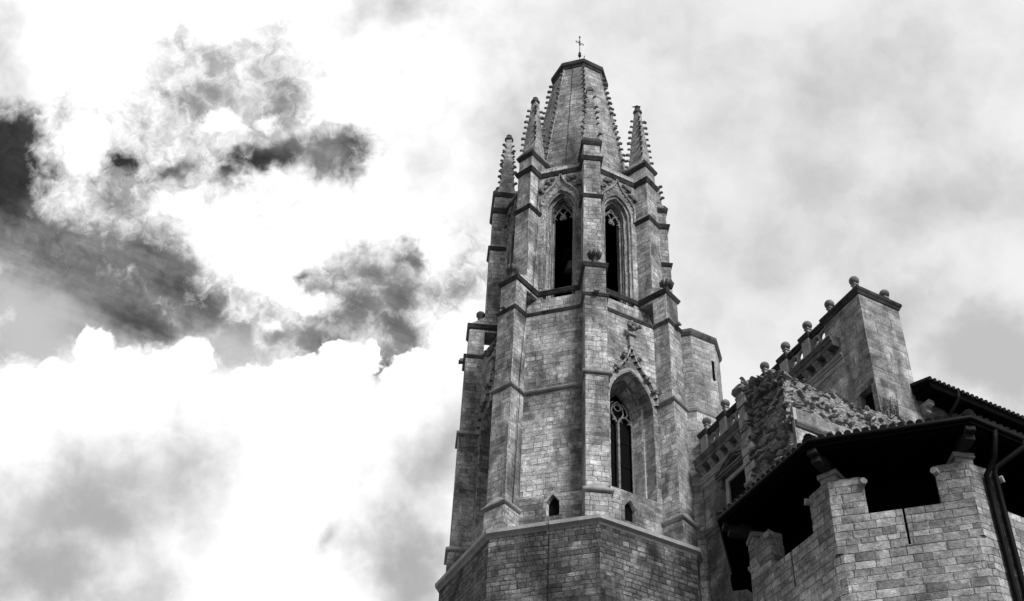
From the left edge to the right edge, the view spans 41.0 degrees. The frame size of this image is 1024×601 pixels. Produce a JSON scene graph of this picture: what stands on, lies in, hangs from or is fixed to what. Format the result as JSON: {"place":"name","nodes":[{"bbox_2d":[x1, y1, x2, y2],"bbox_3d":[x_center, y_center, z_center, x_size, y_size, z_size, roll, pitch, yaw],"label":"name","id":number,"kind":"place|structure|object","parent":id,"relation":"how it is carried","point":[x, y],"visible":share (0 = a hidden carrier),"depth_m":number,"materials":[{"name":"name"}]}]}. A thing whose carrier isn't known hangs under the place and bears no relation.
{"place":"outdoors","nodes":[
{"label":"outdoors","id":0,"kind":"place"},
{"bbox_2d":[0,0,1023,600],"label":"sky","id":1,"kind":"structure","parent":0,"point":[244,244],"materials":[{"name":"white"}]},
{"label":"ground","id":2,"kind":"structure","parent":0,"visible":0},
{"bbox_2d":[435,36,703,600],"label":"bell tower","id":3,"kind":"structure","parent":2,"relation":"on","point":[573,480],"depth_m":62.85,"materials":[{"name":"grey stone"}]},
{"bbox_2d":[560,247,571,284],"bbox_3d":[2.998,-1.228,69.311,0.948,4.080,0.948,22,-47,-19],"label":"bell","id":4,"kind":"object","parent":3,"relation":"hanging from","point":[567,261],"visible":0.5,"depth_m":69.78,"materials":[{"name":"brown metal"}]},
{"bbox_2d":[610,396,632,492],"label":"window glass","id":5,"kind":"structure","parent":3,"relation":"in","point":[625,431],"depth_m":61.65,"materials":[{"name":"black glass"}]},
{"bbox_2d":[670,328,722,600],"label":"stair turret","id":6,"kind":"object","parent":2,"relation":"on","point":[701,356],"visible":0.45,"depth_m":63.48,"materials":[{"name":"grey stone"}]},
{"bbox_2d":[693,276,921,600],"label":"church facade","id":7,"kind":"structure","parent":2,"relation":"on","point":[857,355],"depth_m":54.08,"materials":[{"name":"stone"}]},
{"bbox_2d":[725,464,745,505],"bbox_3d":[9.337,8.365,55.901,0.120,3.550,1.640,22,-47,-19],"label":"window frame","id":8,"kind":"structure","parent":7,"relation":"in","point":[734,488],"depth_m":56.85,"materials":[{"name":"grey stone"}]},
{"bbox_2d":[731,369,905,488],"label":"ruined rubble wall","id":9,"kind":"structure","parent":2,"relation":"on","point":[774,406],"depth_m":44.26,"materials":[{"name":"stone"}]},
{"bbox_2d":[878,395,891,417],"bbox_3d":[12.549,3.654,46.243,0.415,0.996,0.387,27,-49,-24],"label":"weed plant","id":10,"kind":"object","parent":9,"relation":"on","point":[884,409],"visible":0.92,"depth_m":46.17,"materials":[{"name":"grey plant"}]},
{"bbox_2d":[887,394,898,416],"bbox_3d":[12.963,3.686,46.449,0.388,1.000,0.449,-17,-47,20],"label":"weed plant","id":11,"kind":"object","parent":9,"relation":"on","point":[896,408],"visible":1,"depth_m":46.41,"materials":[{"name":"grey plant"}]},
{"bbox_2d":[716,409,1023,600],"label":"octagonal loggia","id":12,"kind":"object","parent":2,"relation":"on","point":[928,509],"visible":1,"depth_m":31.43,"materials":[{"name":"grey stone"}]},
{"bbox_2d":[910,376,1023,434],"bbox_3d":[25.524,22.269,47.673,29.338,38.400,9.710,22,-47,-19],"label":"roof","id":13,"kind":"structure","parent":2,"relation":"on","point":[934,397],"depth_m":51.39,"materials":[{"name":"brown wood"}]}
]}

